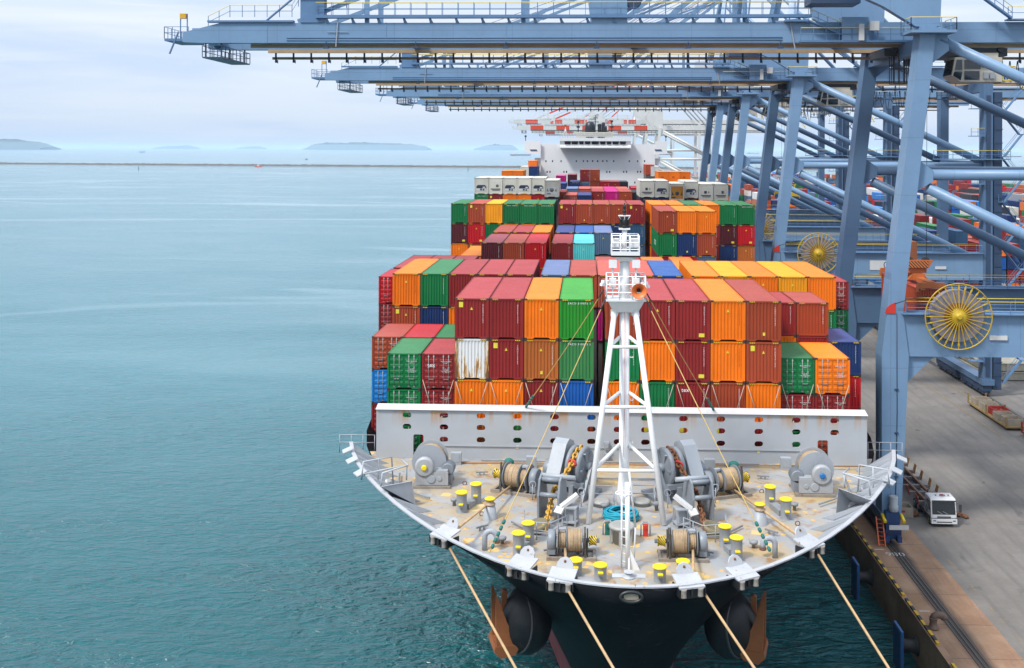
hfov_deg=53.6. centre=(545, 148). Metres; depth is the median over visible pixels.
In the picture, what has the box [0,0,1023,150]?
sky
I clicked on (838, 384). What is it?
door
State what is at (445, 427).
shipping container
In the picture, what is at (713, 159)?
gantry crane
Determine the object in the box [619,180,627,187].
shipping container
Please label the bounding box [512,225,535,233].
shipping container
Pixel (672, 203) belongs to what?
shipping container
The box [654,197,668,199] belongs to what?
shipping container
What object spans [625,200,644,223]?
shipping container
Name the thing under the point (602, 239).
shipping container
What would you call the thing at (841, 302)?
door
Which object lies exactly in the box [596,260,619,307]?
shipping container
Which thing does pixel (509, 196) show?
shipping container
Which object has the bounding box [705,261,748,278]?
shipping container
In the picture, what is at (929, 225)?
shipping container
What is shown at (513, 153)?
dredger ship
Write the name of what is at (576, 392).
shipping container
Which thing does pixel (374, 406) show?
door
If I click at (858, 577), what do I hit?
quay fender
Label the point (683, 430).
shipping container
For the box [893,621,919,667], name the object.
quay fender
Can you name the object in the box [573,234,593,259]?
shipping container
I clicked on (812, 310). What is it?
shipping container
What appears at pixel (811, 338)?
shipping container
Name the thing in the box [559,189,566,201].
shipping container
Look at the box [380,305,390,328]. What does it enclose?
door
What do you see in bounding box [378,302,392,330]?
shipping container
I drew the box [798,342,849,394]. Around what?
shipping container
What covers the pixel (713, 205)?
shipping container
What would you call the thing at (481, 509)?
deck rope
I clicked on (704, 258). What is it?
shipping container
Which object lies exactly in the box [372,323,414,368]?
shipping container
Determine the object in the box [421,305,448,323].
shipping container
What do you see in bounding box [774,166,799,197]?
container spreader
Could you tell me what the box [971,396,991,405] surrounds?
gear bin
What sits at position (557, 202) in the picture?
shipping container
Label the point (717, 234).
shipping container
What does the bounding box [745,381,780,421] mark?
shipping container
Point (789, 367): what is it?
door
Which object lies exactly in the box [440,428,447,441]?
door
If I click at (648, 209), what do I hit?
shipping container
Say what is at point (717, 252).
shipping container
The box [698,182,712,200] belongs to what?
refrigerated container
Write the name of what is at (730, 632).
mooring line
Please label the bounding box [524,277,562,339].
shipping container
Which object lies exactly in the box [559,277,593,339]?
shipping container
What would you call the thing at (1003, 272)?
shipping container
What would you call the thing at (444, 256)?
shipping container
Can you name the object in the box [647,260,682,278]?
shipping container
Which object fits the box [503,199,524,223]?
shipping container
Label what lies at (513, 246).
shipping container
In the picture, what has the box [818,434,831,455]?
door
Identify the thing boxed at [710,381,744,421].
shipping container
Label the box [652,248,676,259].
shipping container
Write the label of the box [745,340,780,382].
shipping container
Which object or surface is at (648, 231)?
shipping container
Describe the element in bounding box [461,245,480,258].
shipping container
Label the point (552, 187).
refrigerated container
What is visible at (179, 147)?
island
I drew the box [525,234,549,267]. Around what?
shipping container
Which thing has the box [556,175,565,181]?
shipping container
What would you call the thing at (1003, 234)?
shipping container
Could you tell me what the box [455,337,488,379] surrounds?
shipping container
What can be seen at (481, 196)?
shipping container
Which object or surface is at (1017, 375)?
pontoon hatch cover
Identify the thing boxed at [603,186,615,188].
shipping container
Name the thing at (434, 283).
shipping container
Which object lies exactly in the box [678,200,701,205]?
shipping container
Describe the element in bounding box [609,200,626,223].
shipping container
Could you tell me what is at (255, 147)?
island
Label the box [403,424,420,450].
shipping container
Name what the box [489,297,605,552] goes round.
stay rope
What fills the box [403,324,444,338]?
shipping container
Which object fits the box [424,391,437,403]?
door
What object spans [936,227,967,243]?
shipping container
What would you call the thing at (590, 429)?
shipping container
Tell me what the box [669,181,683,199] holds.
refrigerated container
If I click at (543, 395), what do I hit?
shipping container
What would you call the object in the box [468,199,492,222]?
shipping container
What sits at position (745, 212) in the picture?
shipping container
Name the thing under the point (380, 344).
door
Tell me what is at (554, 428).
shipping container
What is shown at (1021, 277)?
shipping container
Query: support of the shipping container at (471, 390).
on the shipping container at (480, 427)
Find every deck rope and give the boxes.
[458,485,511,528]
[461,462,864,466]
[692,549,694,571]
[733,489,794,534]
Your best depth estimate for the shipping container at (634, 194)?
189.52 m
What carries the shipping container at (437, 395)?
on the shipping container at (445, 427)
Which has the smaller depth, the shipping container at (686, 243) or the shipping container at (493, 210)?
the shipping container at (686, 243)
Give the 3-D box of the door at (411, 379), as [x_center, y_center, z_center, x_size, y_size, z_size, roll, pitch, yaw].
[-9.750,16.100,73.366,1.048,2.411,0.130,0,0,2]
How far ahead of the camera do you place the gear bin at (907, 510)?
99.19 m
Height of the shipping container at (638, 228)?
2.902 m
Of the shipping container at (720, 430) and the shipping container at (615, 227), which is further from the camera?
the shipping container at (615, 227)
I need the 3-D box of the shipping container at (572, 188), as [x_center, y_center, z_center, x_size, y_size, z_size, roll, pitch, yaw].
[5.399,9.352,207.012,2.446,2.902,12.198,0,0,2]
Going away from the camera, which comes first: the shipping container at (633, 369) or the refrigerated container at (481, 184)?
the shipping container at (633, 369)
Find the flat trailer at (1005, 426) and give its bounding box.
[967,393,1023,429]
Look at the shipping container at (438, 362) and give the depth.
73.31 m
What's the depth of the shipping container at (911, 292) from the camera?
98.00 m
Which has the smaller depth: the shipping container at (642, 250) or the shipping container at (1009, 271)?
the shipping container at (642, 250)
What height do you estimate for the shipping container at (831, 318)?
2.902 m
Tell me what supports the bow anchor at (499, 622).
hanging from the container ship at (639, 589)
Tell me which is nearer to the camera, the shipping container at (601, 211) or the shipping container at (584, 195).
the shipping container at (601, 211)
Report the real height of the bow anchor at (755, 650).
3.307 m
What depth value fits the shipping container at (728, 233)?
145.74 m
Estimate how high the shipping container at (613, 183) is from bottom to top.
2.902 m
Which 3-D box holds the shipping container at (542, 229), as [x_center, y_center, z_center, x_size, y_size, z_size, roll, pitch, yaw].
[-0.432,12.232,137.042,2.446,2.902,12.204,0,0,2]
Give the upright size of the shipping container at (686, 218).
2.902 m
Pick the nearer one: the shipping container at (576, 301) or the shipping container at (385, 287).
the shipping container at (576, 301)
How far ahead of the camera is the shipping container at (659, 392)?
72.06 m
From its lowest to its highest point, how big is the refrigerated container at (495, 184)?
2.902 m
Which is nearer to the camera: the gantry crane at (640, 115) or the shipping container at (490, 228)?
the shipping container at (490, 228)
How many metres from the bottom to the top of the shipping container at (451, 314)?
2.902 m
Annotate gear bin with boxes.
[900,502,912,517]
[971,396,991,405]
[979,401,999,410]
[988,406,1009,414]
[992,411,1014,420]
[1001,415,1023,425]
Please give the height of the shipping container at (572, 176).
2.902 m
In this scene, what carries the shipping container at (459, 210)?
on the shipping container at (459, 231)
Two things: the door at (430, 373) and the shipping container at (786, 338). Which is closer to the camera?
the door at (430, 373)
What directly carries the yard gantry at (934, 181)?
on the container yard
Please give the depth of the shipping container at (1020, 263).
212.05 m
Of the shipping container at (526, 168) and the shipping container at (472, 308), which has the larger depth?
the shipping container at (526, 168)
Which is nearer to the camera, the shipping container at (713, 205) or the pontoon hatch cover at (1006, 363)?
the shipping container at (713, 205)
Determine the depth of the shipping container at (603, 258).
112.42 m
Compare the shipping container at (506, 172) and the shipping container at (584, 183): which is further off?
the shipping container at (584, 183)
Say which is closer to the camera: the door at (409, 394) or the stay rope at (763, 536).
the stay rope at (763, 536)
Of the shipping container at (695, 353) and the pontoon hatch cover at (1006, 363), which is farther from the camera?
the pontoon hatch cover at (1006, 363)
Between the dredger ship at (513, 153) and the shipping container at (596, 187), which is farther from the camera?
the dredger ship at (513, 153)
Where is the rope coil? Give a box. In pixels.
[602,505,639,522]
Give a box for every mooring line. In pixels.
[449,547,516,667]
[568,591,614,667]
[704,594,755,667]
[817,554,889,667]
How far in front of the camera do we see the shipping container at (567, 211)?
146.66 m
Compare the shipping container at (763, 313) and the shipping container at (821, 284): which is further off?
the shipping container at (821, 284)
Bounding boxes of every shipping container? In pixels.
[371,401,386,431]
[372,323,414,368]
[372,368,386,402]
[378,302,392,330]
[379,269,398,303]
[387,338,432,389]
[387,387,421,416]
[392,258,439,305]
[392,305,420,323]
[393,255,434,268]
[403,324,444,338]
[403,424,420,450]
[421,259,464,306]
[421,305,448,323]
[421,388,454,425]
[421,424,447,442]
[422,338,454,389]
[431,255,456,258]
[435,324,454,337]
[449,259,489,306]
[449,306,454,323]
[451,199,476,222]
[451,222,467,242]
[451,242,467,254]
[454,255,478,258]
[455,277,502,338]
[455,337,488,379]
[455,378,488,417]
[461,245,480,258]
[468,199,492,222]
[468,222,485,242]
[468,243,480,247]
[474,193,488,198]
[477,259,514,276]
[477,425,484,441]
[481,233,509,258]
[485,199,508,223]
[485,223,502,238]
[489,193,502,198]
[489,277,532,338]
[489,337,523,379]
[489,378,523,418]
[493,225,517,233]
[502,170,513,175]
[503,194,516,198]
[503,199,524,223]
[503,223,519,224]
[503,234,529,258]
[506,259,539,276]
[512,170,525,175]
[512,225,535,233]
[513,425,521,442]
[517,194,531,199]
[520,166,528,175]
[520,199,539,223]
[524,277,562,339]
[524,337,558,380]
[524,377,558,418]
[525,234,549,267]
[528,160,538,165]
[529,166,538,175]
[531,194,544,199]
[531,225,552,252]
[537,200,555,223]
[537,220,555,236]
[541,259,570,277]
[544,197,559,214]
[550,426,558,442]
[551,234,573,259]
[555,225,574,233]
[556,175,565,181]
[558,200,575,223]
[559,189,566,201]
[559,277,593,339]
[559,338,593,380]
[559,379,593,419]
[561,182,566,188]
[563,192,577,199]
[566,186,578,191]
[568,173,576,184]
[569,260,596,307]
[570,180,579,185]
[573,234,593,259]
[575,225,593,233]
[576,200,592,223]
[578,186,590,191]
[578,192,591,199]
[580,169,589,180]
[580,181,589,185]
[587,426,592,443]
[590,169,599,180]
[590,181,599,185]
[591,186,602,188]
[591,189,604,202]
[593,200,609,223]
[593,225,612,254]
[595,256,616,259]
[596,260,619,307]
[596,304,601,340]
[600,180,609,186]
[602,278,639,339]
[602,314,638,380]
[602,350,638,419]
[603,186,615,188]
[604,189,617,200]
[609,180,619,186]
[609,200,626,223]
[610,223,621,243]
[614,427,618,443]
[617,189,631,199]
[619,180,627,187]
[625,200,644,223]
[627,223,644,244]
[627,243,644,257]
[630,260,654,277]
[631,190,636,199]
[636,195,653,203]
[639,339,674,381]
[639,378,674,420]
[640,257,662,260]
[640,278,674,340]
[641,427,649,444]
[643,164,653,174]
[645,200,666,224]
[645,219,651,244]
[645,238,651,256]
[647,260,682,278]
[650,166,659,176]
[652,205,676,232]
[652,227,676,255]
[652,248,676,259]
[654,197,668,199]
[655,171,668,180]
[661,200,684,205]
[663,278,709,340]
[667,171,679,181]
[668,257,692,269]
[670,206,696,233]
[674,380,709,420]
[675,339,709,381]
[677,232,696,255]
[677,255,696,260]
[678,171,690,178]
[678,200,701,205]
[679,260,719,278]
[679,428,687,432]
[688,206,715,233]
[693,278,745,341]
[694,200,719,224]
[697,233,715,255]
[697,255,715,261]
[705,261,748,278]
[710,200,736,224]
[710,340,744,382]
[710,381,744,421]
[716,225,719,244]
[716,245,719,260]
[717,428,724,445]
[719,244,736,260]
[720,224,736,244]
[723,279,780,341]
[728,201,754,224]
[730,261,777,291]
[737,224,754,245]
[737,245,754,260]
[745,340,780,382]
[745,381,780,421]
[754,429,762,445]
[755,261,806,291]
[770,291,795,335]
[781,261,835,309]
[781,335,795,341]
[781,342,814,394]
[781,392,814,422]
[782,291,828,335]
[792,429,799,446]
[796,336,828,342]
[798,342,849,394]
[814,393,849,422]
[818,430,838,455]
[828,310,835,327]
[828,328,860,375]
[831,274,848,309]
[836,308,848,332]
[850,375,860,408]
[869,280,880,284]
[881,273,943,310]
[913,227,936,240]
[916,222,936,229]
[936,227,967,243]
[950,242,967,250]
[968,239,978,251]
[972,226,1005,240]
[1002,256,1005,269]
[1002,269,1005,282]
[1003,256,1018,269]
[1003,269,1018,282]
[1006,235,1023,249]
[1006,241,1019,255]
[1016,269,1023,282]
[1019,259,1022,268]
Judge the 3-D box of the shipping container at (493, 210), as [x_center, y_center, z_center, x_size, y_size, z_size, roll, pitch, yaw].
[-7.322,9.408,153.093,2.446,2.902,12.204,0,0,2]
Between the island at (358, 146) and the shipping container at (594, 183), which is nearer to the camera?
the shipping container at (594, 183)
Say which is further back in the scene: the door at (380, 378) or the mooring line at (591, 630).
the door at (380, 378)
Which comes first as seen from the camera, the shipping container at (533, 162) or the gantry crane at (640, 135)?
the shipping container at (533, 162)
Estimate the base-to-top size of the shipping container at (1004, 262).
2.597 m
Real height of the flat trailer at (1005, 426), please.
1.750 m
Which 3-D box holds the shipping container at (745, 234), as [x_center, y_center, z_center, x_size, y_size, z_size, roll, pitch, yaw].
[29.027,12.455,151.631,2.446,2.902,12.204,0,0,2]
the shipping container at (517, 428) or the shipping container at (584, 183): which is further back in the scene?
the shipping container at (584, 183)
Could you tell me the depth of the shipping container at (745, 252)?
145.68 m
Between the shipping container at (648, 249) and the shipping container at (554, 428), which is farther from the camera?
the shipping container at (648, 249)
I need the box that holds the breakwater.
[0,162,817,169]
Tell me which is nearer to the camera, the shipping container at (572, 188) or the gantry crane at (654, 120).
the shipping container at (572, 188)
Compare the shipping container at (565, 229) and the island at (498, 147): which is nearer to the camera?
the shipping container at (565, 229)
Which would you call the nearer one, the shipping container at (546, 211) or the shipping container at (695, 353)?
the shipping container at (695, 353)
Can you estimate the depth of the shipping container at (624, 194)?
186.62 m
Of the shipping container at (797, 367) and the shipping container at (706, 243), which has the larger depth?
the shipping container at (706, 243)
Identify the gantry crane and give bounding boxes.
[164,0,1023,545]
[311,0,1023,395]
[375,0,1023,328]
[407,0,968,283]
[509,86,756,181]
[513,86,764,181]
[533,108,704,170]
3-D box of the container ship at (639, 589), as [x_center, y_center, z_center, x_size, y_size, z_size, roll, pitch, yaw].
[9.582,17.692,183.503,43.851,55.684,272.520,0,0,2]
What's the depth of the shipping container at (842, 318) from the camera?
93.67 m
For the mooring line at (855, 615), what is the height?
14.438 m
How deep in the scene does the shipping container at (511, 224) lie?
146.94 m
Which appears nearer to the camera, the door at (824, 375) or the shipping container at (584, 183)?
the door at (824, 375)
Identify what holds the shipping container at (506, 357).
on the shipping container at (506, 391)
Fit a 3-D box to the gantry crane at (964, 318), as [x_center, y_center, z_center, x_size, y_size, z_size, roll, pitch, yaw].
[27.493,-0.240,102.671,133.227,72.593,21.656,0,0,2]
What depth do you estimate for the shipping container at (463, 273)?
89.42 m
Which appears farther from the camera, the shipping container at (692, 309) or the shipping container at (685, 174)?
the shipping container at (685, 174)
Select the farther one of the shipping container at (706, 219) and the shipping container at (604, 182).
the shipping container at (604, 182)
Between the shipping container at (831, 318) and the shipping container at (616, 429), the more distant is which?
the shipping container at (831, 318)
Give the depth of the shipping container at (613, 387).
72.21 m
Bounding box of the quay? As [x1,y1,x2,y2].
[835,182,1023,667]
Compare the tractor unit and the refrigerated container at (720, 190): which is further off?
the refrigerated container at (720, 190)
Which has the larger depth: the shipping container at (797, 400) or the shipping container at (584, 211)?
the shipping container at (584, 211)
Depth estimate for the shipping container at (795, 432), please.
72.27 m
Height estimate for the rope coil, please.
0.638 m
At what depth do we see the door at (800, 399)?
72.26 m
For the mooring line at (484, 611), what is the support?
attached to the container ship at (639, 589)
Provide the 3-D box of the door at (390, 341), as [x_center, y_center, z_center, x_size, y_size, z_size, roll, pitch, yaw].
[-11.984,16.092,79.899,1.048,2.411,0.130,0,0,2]
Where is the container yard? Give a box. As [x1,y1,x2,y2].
[692,172,1023,284]
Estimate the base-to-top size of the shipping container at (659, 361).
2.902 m
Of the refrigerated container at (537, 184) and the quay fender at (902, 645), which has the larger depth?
the refrigerated container at (537, 184)
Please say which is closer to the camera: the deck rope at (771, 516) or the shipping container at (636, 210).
the deck rope at (771, 516)
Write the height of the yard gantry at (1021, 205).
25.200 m
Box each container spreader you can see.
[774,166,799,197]
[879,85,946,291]
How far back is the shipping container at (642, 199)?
173.97 m
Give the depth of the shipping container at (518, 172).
235.56 m
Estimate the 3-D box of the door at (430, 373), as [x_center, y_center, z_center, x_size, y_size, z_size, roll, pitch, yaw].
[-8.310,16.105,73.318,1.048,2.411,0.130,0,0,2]
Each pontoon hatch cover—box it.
[955,357,1023,380]
[960,357,1023,371]
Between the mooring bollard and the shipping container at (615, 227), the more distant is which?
the shipping container at (615, 227)
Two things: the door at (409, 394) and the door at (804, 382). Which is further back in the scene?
the door at (409, 394)
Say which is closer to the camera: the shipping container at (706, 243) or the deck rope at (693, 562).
the deck rope at (693, 562)
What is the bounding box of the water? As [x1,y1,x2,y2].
[0,148,1023,667]
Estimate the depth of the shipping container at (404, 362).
73.40 m
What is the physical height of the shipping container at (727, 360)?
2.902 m
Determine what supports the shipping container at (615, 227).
on the shipping container
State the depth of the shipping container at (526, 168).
288.47 m
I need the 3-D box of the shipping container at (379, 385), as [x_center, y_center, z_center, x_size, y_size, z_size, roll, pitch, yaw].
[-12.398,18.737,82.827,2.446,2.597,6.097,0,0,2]
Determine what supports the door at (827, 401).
in the shipping container at (833, 400)
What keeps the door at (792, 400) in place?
in the shipping container at (797, 400)
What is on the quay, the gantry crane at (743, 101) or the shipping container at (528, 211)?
the gantry crane at (743, 101)
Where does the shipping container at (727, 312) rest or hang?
on the shipping container at (727, 360)
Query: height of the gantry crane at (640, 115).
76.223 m
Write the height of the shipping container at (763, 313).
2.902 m
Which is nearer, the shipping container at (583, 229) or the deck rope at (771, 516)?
the deck rope at (771, 516)
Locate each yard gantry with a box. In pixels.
[878,178,936,192]
[1020,198,1023,209]
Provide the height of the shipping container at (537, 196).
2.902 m
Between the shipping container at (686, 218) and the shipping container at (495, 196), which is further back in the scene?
the shipping container at (495, 196)
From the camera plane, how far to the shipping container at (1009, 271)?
211.98 m
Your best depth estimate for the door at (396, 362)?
73.41 m
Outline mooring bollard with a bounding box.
[928,611,946,629]
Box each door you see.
[373,404,377,431]
[374,338,386,367]
[374,371,386,400]
[380,278,391,301]
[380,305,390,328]
[387,338,400,352]
[389,355,403,386]
[389,391,403,415]
[404,355,418,386]
[404,391,417,416]
[404,427,417,450]
[424,355,437,387]
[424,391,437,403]
[439,355,452,387]
[439,391,452,417]
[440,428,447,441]
[782,359,796,392]
[782,396,796,422]
[792,432,796,446]
[797,359,811,392]
[797,396,811,422]
[817,359,831,392]
[817,396,831,422]
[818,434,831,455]
[832,360,847,392]
[832,396,846,422]
[836,282,846,307]
[836,311,846,331]
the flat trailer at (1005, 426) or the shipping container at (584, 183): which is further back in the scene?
the shipping container at (584, 183)
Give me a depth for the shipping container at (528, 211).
146.82 m
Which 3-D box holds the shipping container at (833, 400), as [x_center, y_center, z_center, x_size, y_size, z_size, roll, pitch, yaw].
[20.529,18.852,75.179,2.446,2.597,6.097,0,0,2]
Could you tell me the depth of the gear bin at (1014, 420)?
130.21 m
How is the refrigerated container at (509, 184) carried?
on the shipping container at (509, 196)
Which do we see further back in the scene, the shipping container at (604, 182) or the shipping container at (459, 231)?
the shipping container at (604, 182)
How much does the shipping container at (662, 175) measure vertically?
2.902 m
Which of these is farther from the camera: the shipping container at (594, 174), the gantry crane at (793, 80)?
the shipping container at (594, 174)
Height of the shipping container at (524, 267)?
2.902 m
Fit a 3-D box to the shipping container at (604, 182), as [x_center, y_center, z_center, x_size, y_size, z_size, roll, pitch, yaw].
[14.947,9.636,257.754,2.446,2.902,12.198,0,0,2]
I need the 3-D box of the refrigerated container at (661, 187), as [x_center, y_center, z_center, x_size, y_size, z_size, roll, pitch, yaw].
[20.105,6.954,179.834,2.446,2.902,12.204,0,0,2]
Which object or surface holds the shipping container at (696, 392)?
on the shipping container at (683, 430)
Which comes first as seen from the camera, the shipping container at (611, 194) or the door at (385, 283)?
the door at (385, 283)
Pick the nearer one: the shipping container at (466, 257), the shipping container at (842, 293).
the shipping container at (842, 293)
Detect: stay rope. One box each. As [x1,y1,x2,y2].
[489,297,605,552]
[525,289,603,407]
[644,297,772,555]
[647,293,714,410]
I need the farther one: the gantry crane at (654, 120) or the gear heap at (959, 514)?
the gantry crane at (654, 120)
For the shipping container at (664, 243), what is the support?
on the shipping container at (664, 257)
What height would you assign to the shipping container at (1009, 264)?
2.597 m
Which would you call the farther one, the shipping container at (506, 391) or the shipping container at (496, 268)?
the shipping container at (496, 268)
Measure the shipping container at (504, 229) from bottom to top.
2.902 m
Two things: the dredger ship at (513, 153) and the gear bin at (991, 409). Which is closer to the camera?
the gear bin at (991, 409)
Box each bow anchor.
[488,585,517,658]
[740,591,767,664]
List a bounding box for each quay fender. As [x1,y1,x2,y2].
[851,557,872,600]
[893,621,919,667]
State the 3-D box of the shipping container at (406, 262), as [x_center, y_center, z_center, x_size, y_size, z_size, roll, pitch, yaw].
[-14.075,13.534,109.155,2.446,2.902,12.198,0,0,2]
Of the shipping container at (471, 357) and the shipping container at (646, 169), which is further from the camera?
the shipping container at (646, 169)
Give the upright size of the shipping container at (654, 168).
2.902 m
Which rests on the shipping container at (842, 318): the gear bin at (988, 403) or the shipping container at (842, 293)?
the shipping container at (842, 293)
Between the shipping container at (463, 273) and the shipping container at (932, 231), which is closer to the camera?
the shipping container at (463, 273)
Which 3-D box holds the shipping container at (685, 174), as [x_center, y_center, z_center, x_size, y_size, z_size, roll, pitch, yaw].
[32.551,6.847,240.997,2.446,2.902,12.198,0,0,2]
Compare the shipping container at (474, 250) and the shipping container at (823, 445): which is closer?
the shipping container at (823, 445)
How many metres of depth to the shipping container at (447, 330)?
81.90 m
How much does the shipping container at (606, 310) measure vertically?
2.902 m
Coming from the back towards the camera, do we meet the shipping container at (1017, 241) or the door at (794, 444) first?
the shipping container at (1017, 241)
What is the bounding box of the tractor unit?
[913,488,961,524]
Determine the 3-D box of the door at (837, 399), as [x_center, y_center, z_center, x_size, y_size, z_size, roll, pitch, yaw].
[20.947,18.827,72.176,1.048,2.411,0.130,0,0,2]
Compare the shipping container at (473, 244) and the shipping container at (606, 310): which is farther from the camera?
the shipping container at (473, 244)
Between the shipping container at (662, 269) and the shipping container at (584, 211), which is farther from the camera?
the shipping container at (584, 211)
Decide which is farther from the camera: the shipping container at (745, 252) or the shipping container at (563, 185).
the shipping container at (563, 185)
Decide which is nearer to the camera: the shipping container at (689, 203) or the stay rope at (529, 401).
the stay rope at (529, 401)
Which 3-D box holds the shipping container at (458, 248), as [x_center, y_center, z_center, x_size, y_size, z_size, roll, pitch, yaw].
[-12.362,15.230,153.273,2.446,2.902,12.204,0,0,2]
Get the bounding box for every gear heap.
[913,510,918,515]
[956,512,968,518]
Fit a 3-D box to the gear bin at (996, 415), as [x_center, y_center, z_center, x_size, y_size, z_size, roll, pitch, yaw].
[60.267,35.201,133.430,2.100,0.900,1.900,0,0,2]
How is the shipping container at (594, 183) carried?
on the container ship at (639, 589)
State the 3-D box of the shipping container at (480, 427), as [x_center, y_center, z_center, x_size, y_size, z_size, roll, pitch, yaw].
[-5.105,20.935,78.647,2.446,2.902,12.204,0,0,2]
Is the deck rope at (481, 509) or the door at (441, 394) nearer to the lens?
the deck rope at (481, 509)
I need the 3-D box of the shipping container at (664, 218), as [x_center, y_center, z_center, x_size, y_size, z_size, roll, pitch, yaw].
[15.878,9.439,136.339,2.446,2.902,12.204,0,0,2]
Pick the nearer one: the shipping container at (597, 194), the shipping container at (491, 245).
the shipping container at (491, 245)
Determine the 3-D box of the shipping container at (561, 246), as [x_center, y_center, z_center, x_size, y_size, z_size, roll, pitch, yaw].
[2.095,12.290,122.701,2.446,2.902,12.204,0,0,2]
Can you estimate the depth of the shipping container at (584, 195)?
176.93 m
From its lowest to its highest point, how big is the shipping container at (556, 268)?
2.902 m
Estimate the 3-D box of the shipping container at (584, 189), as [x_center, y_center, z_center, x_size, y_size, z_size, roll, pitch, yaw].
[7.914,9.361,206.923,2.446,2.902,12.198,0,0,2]
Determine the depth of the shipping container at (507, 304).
72.54 m
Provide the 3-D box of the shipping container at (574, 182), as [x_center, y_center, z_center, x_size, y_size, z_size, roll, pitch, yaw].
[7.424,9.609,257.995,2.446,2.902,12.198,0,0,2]
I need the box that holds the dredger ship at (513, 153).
[510,152,530,155]
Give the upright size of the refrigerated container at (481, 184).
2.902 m
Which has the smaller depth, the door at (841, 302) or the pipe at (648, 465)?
the pipe at (648, 465)
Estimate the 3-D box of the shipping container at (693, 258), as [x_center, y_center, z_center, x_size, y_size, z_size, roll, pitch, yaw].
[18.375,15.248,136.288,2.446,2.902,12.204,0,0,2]
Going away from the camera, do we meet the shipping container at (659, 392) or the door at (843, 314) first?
the shipping container at (659, 392)
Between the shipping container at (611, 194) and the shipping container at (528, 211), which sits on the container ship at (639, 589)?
the shipping container at (611, 194)
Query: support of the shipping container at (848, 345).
on the shipping container at (855, 391)
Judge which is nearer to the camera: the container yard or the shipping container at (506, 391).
the shipping container at (506, 391)
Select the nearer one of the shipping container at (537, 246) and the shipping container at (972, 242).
the shipping container at (537, 246)
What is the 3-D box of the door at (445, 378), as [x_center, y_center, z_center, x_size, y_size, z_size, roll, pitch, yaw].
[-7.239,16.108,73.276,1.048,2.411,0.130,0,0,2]
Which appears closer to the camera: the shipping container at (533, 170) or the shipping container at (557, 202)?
the shipping container at (557, 202)
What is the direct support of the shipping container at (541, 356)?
on the shipping container at (543, 395)
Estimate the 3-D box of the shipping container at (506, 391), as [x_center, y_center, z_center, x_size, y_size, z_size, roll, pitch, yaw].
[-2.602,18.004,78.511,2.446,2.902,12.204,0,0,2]
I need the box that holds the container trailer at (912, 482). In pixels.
[903,457,938,504]
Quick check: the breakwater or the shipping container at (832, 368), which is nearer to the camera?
the shipping container at (832, 368)
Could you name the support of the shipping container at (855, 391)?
on the shipping container
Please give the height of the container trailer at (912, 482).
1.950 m
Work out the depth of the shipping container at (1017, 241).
226.52 m
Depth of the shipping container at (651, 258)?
112.63 m
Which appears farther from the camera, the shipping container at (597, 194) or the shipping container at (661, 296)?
the shipping container at (597, 194)
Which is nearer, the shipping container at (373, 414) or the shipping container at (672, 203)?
the shipping container at (373, 414)
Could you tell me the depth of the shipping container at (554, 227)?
147.97 m
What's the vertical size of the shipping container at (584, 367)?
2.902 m
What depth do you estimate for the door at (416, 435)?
73.38 m
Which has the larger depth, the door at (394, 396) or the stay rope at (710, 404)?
the door at (394, 396)
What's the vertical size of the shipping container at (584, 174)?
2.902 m
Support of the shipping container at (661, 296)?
on the shipping container at (659, 361)
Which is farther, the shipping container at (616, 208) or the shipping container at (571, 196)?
the shipping container at (571, 196)
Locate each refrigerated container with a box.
[474,176,492,193]
[489,176,506,193]
[503,176,520,193]
[517,176,533,193]
[531,176,547,194]
[545,178,560,196]
[636,179,653,197]
[651,179,668,197]
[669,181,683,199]
[678,179,697,197]
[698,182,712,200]
[707,182,727,200]
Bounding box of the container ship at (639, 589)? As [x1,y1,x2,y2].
[339,115,906,667]
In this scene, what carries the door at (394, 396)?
in the shipping container at (404, 395)
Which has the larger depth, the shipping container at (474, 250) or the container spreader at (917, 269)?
the shipping container at (474, 250)
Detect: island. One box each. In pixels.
[0,139,61,149]
[153,145,200,148]
[235,146,266,148]
[302,142,431,149]
[474,144,517,149]
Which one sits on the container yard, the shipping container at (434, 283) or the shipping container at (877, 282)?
the shipping container at (877, 282)
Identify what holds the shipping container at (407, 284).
on the shipping container at (406, 314)
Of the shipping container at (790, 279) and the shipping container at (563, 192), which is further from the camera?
the shipping container at (563, 192)
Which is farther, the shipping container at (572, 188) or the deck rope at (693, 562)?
the shipping container at (572, 188)
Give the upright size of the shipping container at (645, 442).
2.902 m
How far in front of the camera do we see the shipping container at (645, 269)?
93.34 m
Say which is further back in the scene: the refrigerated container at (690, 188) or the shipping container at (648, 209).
the refrigerated container at (690, 188)
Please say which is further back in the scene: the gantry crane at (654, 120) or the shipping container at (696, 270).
the gantry crane at (654, 120)
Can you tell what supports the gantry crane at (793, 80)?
on the quay
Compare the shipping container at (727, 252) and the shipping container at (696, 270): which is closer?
the shipping container at (696, 270)
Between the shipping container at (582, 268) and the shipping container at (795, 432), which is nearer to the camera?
the shipping container at (795, 432)
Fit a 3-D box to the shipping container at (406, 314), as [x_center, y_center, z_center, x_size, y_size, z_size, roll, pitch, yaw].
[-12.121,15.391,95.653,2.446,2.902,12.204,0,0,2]
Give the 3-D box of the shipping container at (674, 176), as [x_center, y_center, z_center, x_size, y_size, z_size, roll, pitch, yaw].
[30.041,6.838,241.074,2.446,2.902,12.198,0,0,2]

